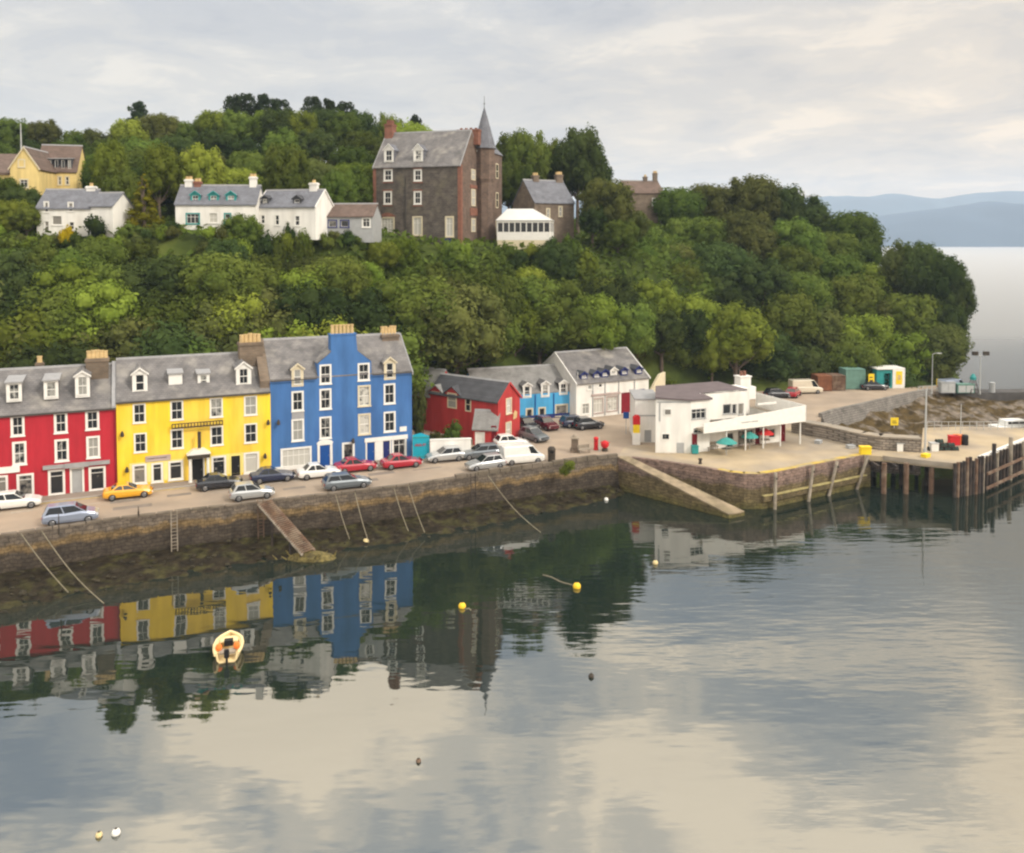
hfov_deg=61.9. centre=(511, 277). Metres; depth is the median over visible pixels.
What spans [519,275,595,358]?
broadleaf tree
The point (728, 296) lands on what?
broadleaf tree
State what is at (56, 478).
window
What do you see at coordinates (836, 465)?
fender timber
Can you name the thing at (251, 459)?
window
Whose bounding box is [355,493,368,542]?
mooring rope
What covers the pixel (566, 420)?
parked car
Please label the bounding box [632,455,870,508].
pier wall
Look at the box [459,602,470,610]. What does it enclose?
buoy
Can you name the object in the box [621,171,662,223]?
stone house
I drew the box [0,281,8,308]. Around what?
broadleaf tree
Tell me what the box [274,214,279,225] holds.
window
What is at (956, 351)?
broadleaf tree
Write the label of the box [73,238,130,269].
broadleaf tree
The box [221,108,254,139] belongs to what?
broadleaf tree
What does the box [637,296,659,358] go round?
broadleaf tree
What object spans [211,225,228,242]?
bush
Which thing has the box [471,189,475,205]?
window
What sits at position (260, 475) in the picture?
parked car
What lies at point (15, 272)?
broadleaf tree
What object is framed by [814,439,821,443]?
fish crate
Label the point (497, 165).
window
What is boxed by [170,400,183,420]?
window
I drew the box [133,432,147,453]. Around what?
window
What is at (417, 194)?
window
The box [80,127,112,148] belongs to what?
broadleaf tree
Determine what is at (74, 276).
broadleaf tree
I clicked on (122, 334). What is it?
broadleaf tree
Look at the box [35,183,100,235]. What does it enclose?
villa
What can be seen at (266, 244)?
bush
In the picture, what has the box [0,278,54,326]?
broadleaf tree
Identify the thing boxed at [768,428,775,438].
window
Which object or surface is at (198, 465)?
door
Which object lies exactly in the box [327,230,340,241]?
bush
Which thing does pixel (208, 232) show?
bush
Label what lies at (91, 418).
window
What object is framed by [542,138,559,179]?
broadleaf tree
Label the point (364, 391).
window
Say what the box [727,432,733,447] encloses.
window
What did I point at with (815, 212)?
broadleaf tree
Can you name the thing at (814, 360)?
broadleaf tree
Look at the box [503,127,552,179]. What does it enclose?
broadleaf tree
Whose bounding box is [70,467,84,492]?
door
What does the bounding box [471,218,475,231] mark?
window
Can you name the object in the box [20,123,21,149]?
flagpole
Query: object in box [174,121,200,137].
broadleaf tree
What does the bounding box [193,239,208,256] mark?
broadleaf tree
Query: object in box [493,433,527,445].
parked car
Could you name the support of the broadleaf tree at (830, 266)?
on the hillside
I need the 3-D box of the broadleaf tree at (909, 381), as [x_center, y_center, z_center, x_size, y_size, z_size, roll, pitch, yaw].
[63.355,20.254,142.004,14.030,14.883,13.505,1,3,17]
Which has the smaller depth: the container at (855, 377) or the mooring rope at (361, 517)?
the mooring rope at (361, 517)
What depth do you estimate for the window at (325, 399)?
88.64 m
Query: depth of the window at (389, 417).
91.54 m
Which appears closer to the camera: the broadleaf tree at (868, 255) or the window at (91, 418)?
the window at (91, 418)
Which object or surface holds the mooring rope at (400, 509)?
attached to the quay wall at (87, 540)
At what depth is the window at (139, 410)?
81.24 m
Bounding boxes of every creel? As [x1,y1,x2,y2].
[935,439,943,442]
[940,443,947,446]
[943,447,951,450]
[947,443,954,446]
[951,446,958,450]
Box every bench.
[577,444,590,453]
[707,441,717,450]
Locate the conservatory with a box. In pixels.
[496,209,553,249]
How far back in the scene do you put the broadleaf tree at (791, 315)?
138.28 m
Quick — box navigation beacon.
[969,374,979,394]
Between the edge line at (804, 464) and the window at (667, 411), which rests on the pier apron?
the edge line at (804, 464)
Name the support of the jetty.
in the sea
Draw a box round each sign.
[868,374,873,381]
[891,418,898,427]
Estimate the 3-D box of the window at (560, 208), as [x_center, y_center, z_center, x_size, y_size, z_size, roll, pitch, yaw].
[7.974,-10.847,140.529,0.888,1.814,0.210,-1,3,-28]
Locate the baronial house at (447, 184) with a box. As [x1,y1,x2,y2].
[372,101,502,244]
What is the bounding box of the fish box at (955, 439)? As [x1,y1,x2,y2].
[947,435,960,444]
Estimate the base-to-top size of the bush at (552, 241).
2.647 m
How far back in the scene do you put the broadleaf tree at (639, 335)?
123.33 m
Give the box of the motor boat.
[988,418,1023,427]
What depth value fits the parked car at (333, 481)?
80.22 m
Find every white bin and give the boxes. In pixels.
[896,443,904,451]
[928,442,939,451]
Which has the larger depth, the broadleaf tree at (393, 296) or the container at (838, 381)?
the container at (838, 381)
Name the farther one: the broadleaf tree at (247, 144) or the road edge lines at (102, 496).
the broadleaf tree at (247, 144)
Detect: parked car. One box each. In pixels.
[0,490,42,508]
[41,501,98,526]
[102,481,152,500]
[195,472,242,491]
[228,481,274,501]
[249,466,294,484]
[296,462,340,480]
[321,471,371,490]
[333,456,377,471]
[380,452,422,469]
[425,445,464,463]
[463,442,499,460]
[464,452,506,471]
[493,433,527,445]
[518,425,549,442]
[520,415,540,428]
[533,414,559,430]
[559,414,578,428]
[572,416,604,430]
[763,387,791,397]
[786,386,800,397]
[860,380,889,390]
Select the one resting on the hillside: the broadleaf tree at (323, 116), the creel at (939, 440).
the broadleaf tree at (323, 116)
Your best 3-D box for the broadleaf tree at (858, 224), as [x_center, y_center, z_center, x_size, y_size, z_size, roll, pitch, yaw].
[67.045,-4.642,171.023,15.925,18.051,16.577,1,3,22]
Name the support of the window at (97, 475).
in the terraced house at (57, 429)
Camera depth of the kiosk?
135.57 m
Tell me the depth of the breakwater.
132.92 m
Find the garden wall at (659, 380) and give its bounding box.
[650,372,664,390]
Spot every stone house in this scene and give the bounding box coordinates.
[512,172,574,243]
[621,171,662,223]
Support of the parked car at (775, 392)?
on the street
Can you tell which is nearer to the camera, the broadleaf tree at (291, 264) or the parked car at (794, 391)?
the broadleaf tree at (291, 264)
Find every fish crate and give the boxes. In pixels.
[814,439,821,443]
[845,444,855,448]
[921,452,930,457]
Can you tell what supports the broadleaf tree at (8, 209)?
on the hillside
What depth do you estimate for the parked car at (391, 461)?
87.70 m
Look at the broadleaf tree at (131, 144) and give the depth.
149.36 m
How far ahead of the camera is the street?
86.76 m
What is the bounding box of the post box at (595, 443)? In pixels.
[593,437,598,449]
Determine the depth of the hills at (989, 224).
3700.64 m
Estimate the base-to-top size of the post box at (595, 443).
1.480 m
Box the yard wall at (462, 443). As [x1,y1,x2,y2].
[430,438,470,451]
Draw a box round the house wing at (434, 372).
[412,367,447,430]
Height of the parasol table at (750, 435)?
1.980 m
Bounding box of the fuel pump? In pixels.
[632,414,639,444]
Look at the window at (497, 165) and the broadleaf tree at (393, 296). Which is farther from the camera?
the window at (497, 165)
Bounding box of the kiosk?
[867,365,904,387]
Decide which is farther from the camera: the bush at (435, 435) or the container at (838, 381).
the container at (838, 381)
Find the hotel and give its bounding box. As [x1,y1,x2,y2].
[41,144,84,188]
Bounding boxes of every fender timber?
[773,472,777,509]
[807,465,814,501]
[827,461,838,495]
[855,455,869,489]
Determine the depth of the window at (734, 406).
98.69 m
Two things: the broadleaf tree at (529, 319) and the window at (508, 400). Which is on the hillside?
the broadleaf tree at (529, 319)
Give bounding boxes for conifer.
[123,174,164,228]
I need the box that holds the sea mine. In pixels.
[600,440,609,451]
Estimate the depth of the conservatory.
130.43 m
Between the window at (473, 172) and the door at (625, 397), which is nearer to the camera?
the door at (625, 397)
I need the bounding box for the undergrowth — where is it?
[5,205,954,377]
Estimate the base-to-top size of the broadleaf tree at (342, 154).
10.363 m
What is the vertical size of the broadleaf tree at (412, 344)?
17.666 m
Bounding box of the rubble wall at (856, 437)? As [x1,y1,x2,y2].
[791,420,920,474]
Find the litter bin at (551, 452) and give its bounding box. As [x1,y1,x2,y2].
[548,446,555,461]
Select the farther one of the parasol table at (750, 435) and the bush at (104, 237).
the bush at (104, 237)
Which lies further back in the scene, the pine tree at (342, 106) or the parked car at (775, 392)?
the pine tree at (342, 106)
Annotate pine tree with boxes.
[126,100,147,122]
[223,93,241,113]
[233,93,258,117]
[252,93,275,115]
[270,98,292,111]
[299,96,321,113]
[320,98,336,112]
[337,101,355,113]
[410,114,424,127]
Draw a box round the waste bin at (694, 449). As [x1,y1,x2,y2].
[691,445,698,453]
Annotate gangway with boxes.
[257,499,315,555]
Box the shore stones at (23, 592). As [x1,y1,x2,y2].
[0,488,620,613]
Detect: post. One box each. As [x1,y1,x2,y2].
[58,513,59,534]
[623,412,628,419]
[923,389,926,452]
[931,353,941,393]
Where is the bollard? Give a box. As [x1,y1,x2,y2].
[989,382,994,392]
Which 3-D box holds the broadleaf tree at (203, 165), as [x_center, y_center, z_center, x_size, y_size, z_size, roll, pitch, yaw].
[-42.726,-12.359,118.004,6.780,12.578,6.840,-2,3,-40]
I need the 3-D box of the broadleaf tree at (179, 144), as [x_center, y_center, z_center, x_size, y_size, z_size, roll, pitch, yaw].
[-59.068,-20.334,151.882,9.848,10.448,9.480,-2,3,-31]
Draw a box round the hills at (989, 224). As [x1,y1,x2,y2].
[874,201,1023,246]
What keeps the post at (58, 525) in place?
on the quay wall at (87, 540)
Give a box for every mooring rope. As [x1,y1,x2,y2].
[21,533,68,592]
[41,531,103,603]
[335,495,349,538]
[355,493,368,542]
[394,489,407,529]
[408,486,424,532]
[488,476,540,532]
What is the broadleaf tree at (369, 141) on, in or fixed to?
on the hillside
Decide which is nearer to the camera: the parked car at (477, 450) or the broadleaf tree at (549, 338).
the parked car at (477, 450)
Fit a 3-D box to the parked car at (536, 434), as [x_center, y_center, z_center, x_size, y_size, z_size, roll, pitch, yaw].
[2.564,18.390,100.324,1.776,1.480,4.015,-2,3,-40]
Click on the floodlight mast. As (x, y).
(976, 353)
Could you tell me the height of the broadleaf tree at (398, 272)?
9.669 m
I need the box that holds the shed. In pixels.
[472,409,500,444]
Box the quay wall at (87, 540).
[0,453,618,572]
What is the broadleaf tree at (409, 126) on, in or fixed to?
on the hillside
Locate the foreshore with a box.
[0,484,624,608]
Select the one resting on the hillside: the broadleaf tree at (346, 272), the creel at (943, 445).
the broadleaf tree at (346, 272)
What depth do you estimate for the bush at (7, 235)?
103.99 m
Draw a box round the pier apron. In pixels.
[618,427,876,471]
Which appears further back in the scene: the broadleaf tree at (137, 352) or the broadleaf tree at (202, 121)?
the broadleaf tree at (202, 121)
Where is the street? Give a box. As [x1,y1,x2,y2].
[0,386,938,533]
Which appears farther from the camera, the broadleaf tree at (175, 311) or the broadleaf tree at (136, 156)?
the broadleaf tree at (136, 156)
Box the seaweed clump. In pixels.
[272,550,336,562]
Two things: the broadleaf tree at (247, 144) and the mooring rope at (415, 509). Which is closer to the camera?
the mooring rope at (415, 509)
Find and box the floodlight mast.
[972,351,989,394]
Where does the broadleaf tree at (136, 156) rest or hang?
on the hillside
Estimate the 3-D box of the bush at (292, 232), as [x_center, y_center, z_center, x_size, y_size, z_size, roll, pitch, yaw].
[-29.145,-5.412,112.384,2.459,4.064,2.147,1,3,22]
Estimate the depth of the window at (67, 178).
130.97 m
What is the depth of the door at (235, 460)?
85.02 m
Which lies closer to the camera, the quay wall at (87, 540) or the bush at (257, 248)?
the quay wall at (87, 540)
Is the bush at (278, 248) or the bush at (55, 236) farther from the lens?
the bush at (278, 248)
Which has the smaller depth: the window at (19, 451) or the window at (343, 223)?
the window at (19, 451)
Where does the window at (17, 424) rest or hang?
in the terraced house at (57, 429)
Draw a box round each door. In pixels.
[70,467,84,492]
[191,458,204,479]
[230,454,240,475]
[317,443,332,464]
[366,442,375,459]
[382,440,390,458]
[475,432,484,444]
[491,426,495,441]
[621,392,629,413]
[644,429,651,441]
[677,443,683,452]
[692,434,696,444]
[755,428,759,443]
[781,424,784,441]
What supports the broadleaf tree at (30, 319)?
on the hillside
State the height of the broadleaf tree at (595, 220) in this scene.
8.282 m
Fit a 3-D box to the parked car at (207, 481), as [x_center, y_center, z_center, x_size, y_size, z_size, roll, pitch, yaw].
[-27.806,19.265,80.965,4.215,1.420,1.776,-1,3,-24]
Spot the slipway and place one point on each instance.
(635, 476)
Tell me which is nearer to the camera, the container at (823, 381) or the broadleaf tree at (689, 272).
the container at (823, 381)
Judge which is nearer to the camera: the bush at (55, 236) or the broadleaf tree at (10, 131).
the bush at (55, 236)
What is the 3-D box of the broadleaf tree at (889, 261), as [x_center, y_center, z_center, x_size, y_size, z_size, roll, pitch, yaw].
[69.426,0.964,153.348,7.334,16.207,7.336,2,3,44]
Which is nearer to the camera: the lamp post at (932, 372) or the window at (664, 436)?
the window at (664, 436)
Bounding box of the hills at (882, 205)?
[502,191,1023,218]
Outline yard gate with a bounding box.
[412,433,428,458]
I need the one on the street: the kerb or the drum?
the kerb
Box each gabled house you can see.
[428,372,521,438]
[543,347,650,416]
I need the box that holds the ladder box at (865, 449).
[858,445,871,454]
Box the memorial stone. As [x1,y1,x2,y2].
[570,434,579,452]
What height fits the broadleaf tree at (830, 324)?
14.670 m
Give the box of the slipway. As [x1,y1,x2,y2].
[618,456,744,518]
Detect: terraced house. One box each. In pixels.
[0,350,116,495]
[116,333,270,484]
[257,324,412,469]
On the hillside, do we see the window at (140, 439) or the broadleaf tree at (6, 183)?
the broadleaf tree at (6, 183)
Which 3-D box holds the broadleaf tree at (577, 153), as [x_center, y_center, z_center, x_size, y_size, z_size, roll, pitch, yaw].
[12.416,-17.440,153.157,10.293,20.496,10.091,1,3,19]
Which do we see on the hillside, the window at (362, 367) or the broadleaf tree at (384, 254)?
the broadleaf tree at (384, 254)
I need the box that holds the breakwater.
[953,389,1023,400]
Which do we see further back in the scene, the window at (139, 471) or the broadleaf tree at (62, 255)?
the broadleaf tree at (62, 255)
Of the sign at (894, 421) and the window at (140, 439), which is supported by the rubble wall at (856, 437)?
the sign at (894, 421)
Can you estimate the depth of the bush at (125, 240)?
105.48 m
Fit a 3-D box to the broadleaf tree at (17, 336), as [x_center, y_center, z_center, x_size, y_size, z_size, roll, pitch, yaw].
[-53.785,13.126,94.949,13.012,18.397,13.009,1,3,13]
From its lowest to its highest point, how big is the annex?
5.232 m
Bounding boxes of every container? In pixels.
[811,373,831,390]
[825,373,845,390]
[839,367,865,389]
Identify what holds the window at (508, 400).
in the gabled house at (461, 398)
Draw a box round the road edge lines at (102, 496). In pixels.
[40,487,185,503]
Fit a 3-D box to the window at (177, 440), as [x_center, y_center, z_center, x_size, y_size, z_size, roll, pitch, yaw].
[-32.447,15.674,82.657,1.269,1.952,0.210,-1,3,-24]
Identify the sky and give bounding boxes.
[0,0,1023,199]
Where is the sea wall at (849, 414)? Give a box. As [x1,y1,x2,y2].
[818,389,932,424]
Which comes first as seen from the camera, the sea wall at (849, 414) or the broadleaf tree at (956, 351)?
the sea wall at (849, 414)
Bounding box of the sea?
[0,247,1023,852]
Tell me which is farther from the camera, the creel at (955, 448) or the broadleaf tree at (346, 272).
the broadleaf tree at (346, 272)
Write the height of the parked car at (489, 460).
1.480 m
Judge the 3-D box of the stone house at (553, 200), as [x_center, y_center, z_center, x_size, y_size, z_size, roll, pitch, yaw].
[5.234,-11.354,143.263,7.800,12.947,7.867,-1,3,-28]
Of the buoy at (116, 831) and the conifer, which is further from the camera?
the conifer
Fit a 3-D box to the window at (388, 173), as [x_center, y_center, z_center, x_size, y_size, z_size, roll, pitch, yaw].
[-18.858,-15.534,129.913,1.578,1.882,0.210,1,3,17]
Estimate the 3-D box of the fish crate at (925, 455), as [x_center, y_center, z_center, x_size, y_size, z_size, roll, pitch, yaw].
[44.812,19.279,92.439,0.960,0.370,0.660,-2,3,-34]
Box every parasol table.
[716,437,736,454]
[741,432,757,448]
[757,428,773,445]
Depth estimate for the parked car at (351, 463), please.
86.33 m
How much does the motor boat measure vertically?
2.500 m
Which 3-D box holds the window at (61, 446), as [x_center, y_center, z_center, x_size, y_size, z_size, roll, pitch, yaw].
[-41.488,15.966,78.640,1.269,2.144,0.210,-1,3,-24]
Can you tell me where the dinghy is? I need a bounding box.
[212,630,243,663]
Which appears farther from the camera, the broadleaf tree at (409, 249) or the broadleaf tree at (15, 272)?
the broadleaf tree at (409, 249)
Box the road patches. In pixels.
[110,460,463,509]
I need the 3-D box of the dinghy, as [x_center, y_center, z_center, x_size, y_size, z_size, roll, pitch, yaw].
[-18.584,24.270,55.966,1.968,1.224,3.329,-1,3,-14]
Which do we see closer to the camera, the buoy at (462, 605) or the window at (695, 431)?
the buoy at (462, 605)
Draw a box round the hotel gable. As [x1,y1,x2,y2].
[0,146,56,194]
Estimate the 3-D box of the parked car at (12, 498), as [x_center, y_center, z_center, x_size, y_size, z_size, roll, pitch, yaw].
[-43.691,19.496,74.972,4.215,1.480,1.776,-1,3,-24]
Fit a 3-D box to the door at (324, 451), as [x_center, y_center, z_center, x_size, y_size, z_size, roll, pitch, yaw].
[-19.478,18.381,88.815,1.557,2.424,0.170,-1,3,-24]
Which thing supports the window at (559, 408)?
in the cottage at (542, 389)
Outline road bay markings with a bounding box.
[12,467,412,512]
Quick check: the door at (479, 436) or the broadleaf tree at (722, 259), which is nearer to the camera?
the door at (479, 436)
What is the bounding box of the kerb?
[42,464,380,502]
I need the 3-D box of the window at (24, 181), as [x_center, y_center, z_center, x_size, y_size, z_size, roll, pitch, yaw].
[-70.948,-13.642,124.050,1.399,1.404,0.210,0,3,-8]
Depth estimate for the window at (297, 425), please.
87.61 m
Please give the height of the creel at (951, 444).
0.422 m
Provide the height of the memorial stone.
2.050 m
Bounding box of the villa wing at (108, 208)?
[88,192,134,237]
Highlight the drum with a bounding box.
[961,434,968,445]
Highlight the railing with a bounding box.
[927,421,1023,429]
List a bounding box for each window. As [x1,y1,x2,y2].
[0,475,7,490]
[10,416,24,437]
[12,441,26,465]
[16,473,33,493]
[17,159,25,167]
[19,179,28,187]
[43,201,49,212]
[43,220,49,231]
[48,469,64,495]
[51,215,62,225]
[53,413,67,434]
[54,439,69,462]
[57,176,62,185]
[64,176,69,185]
[67,202,73,211]
[68,221,74,230]
[85,411,99,430]
[86,436,100,459]
[88,466,105,490]
[132,403,146,423]
[132,463,147,483]
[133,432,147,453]
[151,462,163,483]
[168,460,183,481]
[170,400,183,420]
[170,429,183,449]
[185,213,199,224]
[208,212,218,223]
[209,397,223,418]
[210,426,223,446]
[211,455,226,475]
[224,213,230,222]
[243,451,258,474]
[244,395,257,416]
[244,423,257,443]
[260,214,265,224]
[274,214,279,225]
[280,446,311,466]
[291,391,304,411]
[291,419,304,442]
[294,215,300,226]
[319,364,331,384]
[319,388,331,410]
[319,416,331,439]
[327,220,337,227]
[339,220,349,227]
[342,442,354,458]
[357,363,369,381]
[357,385,370,407]
[358,413,370,435]
[361,218,370,227]
[381,217,394,233]
[383,169,392,181]
[383,191,391,204]
[383,383,395,404]
[383,411,395,432]
[392,439,406,455]
[412,216,422,235]
[413,169,421,181]
[413,191,421,204]
[445,216,453,237]
[465,399,470,411]
[471,169,475,180]
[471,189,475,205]
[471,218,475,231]
[496,163,498,178]
[496,192,498,207]
[506,397,512,414]
[506,421,511,434]
[526,408,533,418]
[538,407,545,414]
[546,208,549,217]
[555,404,567,416]
[558,206,562,216]
[581,402,589,415]
[587,384,592,390]
[593,397,603,413]
[606,395,617,411]
[661,433,669,439]
[664,408,671,414]
[691,408,706,419]
[693,428,702,433]
[723,404,731,414]
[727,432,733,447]
[732,404,736,414]
[738,403,743,414]
[738,429,753,445]
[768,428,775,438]
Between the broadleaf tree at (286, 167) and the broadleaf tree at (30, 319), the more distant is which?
the broadleaf tree at (286, 167)
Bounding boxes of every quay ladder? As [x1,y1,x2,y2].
[170,510,177,551]
[257,498,263,538]
[470,473,475,509]
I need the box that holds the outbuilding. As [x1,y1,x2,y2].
[327,203,382,242]
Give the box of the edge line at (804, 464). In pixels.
[718,453,860,473]
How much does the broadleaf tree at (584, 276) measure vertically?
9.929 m
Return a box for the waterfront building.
[655,371,805,452]
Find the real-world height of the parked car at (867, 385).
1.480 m
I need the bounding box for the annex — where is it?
[629,389,655,441]
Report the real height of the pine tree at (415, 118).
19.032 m
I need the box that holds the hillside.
[0,202,959,423]
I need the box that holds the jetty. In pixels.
[864,426,1023,497]
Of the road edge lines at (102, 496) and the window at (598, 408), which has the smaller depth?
the road edge lines at (102, 496)
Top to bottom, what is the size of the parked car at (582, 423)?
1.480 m
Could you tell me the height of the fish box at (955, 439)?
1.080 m
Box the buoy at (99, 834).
[95,831,102,837]
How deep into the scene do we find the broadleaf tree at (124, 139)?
153.87 m
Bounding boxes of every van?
[499,442,544,465]
[788,379,822,393]
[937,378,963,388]
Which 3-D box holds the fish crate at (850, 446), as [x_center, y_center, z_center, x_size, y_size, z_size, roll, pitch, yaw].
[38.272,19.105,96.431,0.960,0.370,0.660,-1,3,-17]
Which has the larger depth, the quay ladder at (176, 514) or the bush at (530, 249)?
the bush at (530, 249)
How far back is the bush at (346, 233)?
113.76 m
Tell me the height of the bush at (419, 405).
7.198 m
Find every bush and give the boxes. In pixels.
[0,224,6,235]
[0,230,25,249]
[4,230,17,238]
[15,233,29,241]
[19,235,39,249]
[30,233,46,248]
[38,234,55,250]
[49,233,57,247]
[55,236,72,247]
[57,224,74,243]
[69,232,81,246]
[82,213,106,236]
[83,235,95,243]
[94,234,108,242]
[108,233,123,247]
[114,221,142,238]
[121,236,132,246]
[130,232,143,244]
[139,222,159,236]
[139,229,153,238]
[153,225,167,241]
[163,220,179,228]
[164,225,182,238]
[199,225,216,238]
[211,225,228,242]
[221,232,237,240]
[236,235,253,255]
[249,226,262,255]
[259,229,273,257]
[271,232,287,261]
[278,230,294,258]
[283,221,297,244]
[292,228,312,260]
[293,231,314,257]
[318,233,336,250]
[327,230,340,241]
[338,230,352,240]
[342,232,357,245]
[353,235,368,246]
[412,386,426,434]
[428,429,444,440]
[442,419,463,437]
[459,240,471,266]
[497,241,516,259]
[509,249,528,268]
[523,241,537,258]
[543,236,556,251]
[558,460,574,476]
[559,232,581,260]
[576,247,599,279]
[665,379,679,384]
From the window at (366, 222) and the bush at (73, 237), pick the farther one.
the window at (366, 222)
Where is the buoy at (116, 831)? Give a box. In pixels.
[111,827,120,836]
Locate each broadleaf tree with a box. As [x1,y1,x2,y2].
[0,116,29,151]
[0,142,17,153]
[0,176,25,192]
[0,186,41,206]
[0,198,34,233]
[0,247,22,263]
[0,247,50,295]
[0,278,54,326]
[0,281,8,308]
[0,283,99,349]
[0,304,55,367]
[0,322,64,362]
[0,337,117,367]
[10,204,43,235]
[15,139,49,153]
[23,245,59,273]
[24,118,63,145]
[25,305,100,352]
[30,257,104,305]
[46,247,93,280]
[51,133,94,157]
[56,309,165,357]
[60,129,91,140]
[62,278,143,344]
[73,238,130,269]
[78,165,137,188]
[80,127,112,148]
[80,153,94,187]
[82,341,141,363]
[83,153,94,185]
[84,259,150,296]
[86,137,132,191]
[91,135,129,152]
[99,165,141,204]
[106,117,155,140]
[113,253,196,309]
[123,144,146,169]
[124,136,159,150]
[124,237,158,267]
[127,342,190,356]
[128,316,220,356]
[131,285,196,338]
[132,167,173,207]
[138,112,179,141]
[142,141,182,218]
[157,133,200,155]
[165,186,179,214]
[173,339,219,354]
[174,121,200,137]
[174,250,266,314]
[179,142,227,185]
[180,149,228,170]
[182,299,259,352]
[188,283,272,345]
[189,127,242,162]
[193,108,229,133]
[193,112,216,136]
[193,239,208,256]
[202,236,249,263]
[220,212,264,245]
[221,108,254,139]
[222,136,265,161]
[223,167,262,183]
[224,149,264,172]
[227,261,281,307]
[235,178,265,193]
[239,284,304,336]
[241,160,266,180]
[247,253,285,277]
[249,108,279,146]
[253,318,313,337]
[254,107,302,145]
[258,126,301,159]
[259,141,310,190]
[270,279,358,337]
[274,266,334,299]
[275,108,318,139]
[282,254,313,274]
[289,315,367,336]
[294,253,377,308]
[295,128,337,162]
[307,158,342,187]
[309,252,337,263]
[310,108,345,161]
[311,156,335,165]
[320,168,360,202]
[323,110,366,149]
[328,145,374,166]
[333,161,373,202]
[336,130,382,164]
[337,165,373,202]
[339,284,408,334]
[344,109,380,137]
[357,277,407,330]
[358,260,384,286]
[358,321,434,398]
[366,240,403,269]
[374,273,473,351]
[376,111,403,141]
[385,261,427,280]
[389,235,423,269]
[394,117,432,131]
[406,278,511,374]
[414,260,449,281]
[415,273,463,288]
[438,237,479,271]
[446,265,528,326]
[471,312,528,363]
[482,247,513,275]
[496,131,516,165]
[502,159,524,208]
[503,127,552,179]
[503,274,564,329]
[506,298,541,355]
[507,166,541,208]
[508,266,548,288]
[518,290,573,363]
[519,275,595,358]
[529,242,577,281]
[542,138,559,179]
[548,144,581,196]
[550,122,609,233]
[572,260,593,290]
[572,291,630,349]
[576,176,636,223]
[576,204,608,247]
[578,275,642,313]
[581,156,614,196]
[585,276,633,294]
[597,218,642,252]
[597,300,658,359]
[626,210,652,246]
[628,237,658,257]
[632,278,680,317]
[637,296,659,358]
[644,228,668,248]
[648,186,708,225]
[650,308,689,372]
[654,317,702,369]
[665,216,695,238]
[667,261,705,291]
[669,242,700,262]
[673,293,722,323]
[674,309,713,365]
[681,215,730,245]
[689,183,737,219]
[691,239,760,283]
[692,320,729,381]
[695,358,732,379]
[705,287,764,317]
[708,270,747,294]
[711,299,779,384]
[715,208,779,244]
[725,224,779,263]
[727,173,783,220]
[738,256,794,305]
[738,330,803,382]
[760,288,822,342]
[762,242,822,276]
[768,216,827,258]
[771,183,808,226]
[779,340,837,382]
[785,269,837,311]
[799,194,835,234]
[806,303,847,352]
[811,251,865,285]
[813,209,889,264]
[817,230,862,258]
[825,274,889,319]
[825,334,887,379]
[829,239,881,266]
[839,309,895,363]
[851,262,896,302]
[874,301,901,333]
[878,238,914,292]
[878,292,944,339]
[882,356,930,387]
[883,330,937,379]
[891,239,949,297]
[911,324,969,376]
[918,253,969,303]
[921,322,974,355]
[924,362,952,383]
[931,291,970,335]
[942,270,978,319]
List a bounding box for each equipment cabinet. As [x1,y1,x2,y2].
[937,381,955,392]
[955,383,974,392]
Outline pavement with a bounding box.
[42,460,379,500]
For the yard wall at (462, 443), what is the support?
on the street
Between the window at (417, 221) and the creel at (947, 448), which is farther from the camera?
the window at (417, 221)
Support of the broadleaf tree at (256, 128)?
on the hillside
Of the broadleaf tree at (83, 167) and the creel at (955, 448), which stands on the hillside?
the broadleaf tree at (83, 167)
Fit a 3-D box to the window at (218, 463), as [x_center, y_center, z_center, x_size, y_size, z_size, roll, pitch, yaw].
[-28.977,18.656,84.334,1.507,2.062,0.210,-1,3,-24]
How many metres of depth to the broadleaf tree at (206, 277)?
98.91 m
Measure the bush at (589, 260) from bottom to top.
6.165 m
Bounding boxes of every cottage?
[174,174,263,231]
[259,180,333,239]
[466,364,569,418]
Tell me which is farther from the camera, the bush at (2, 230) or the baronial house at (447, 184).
the baronial house at (447, 184)
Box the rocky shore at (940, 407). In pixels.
[839,393,1023,441]
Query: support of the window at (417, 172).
in the baronial house at (447, 184)
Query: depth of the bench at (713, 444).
95.64 m
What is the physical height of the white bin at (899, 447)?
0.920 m
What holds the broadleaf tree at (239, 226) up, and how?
on the hillside
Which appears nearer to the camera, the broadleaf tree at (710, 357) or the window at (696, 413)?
the window at (696, 413)
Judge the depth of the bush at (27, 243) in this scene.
104.13 m
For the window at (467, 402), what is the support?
in the gabled house at (461, 398)

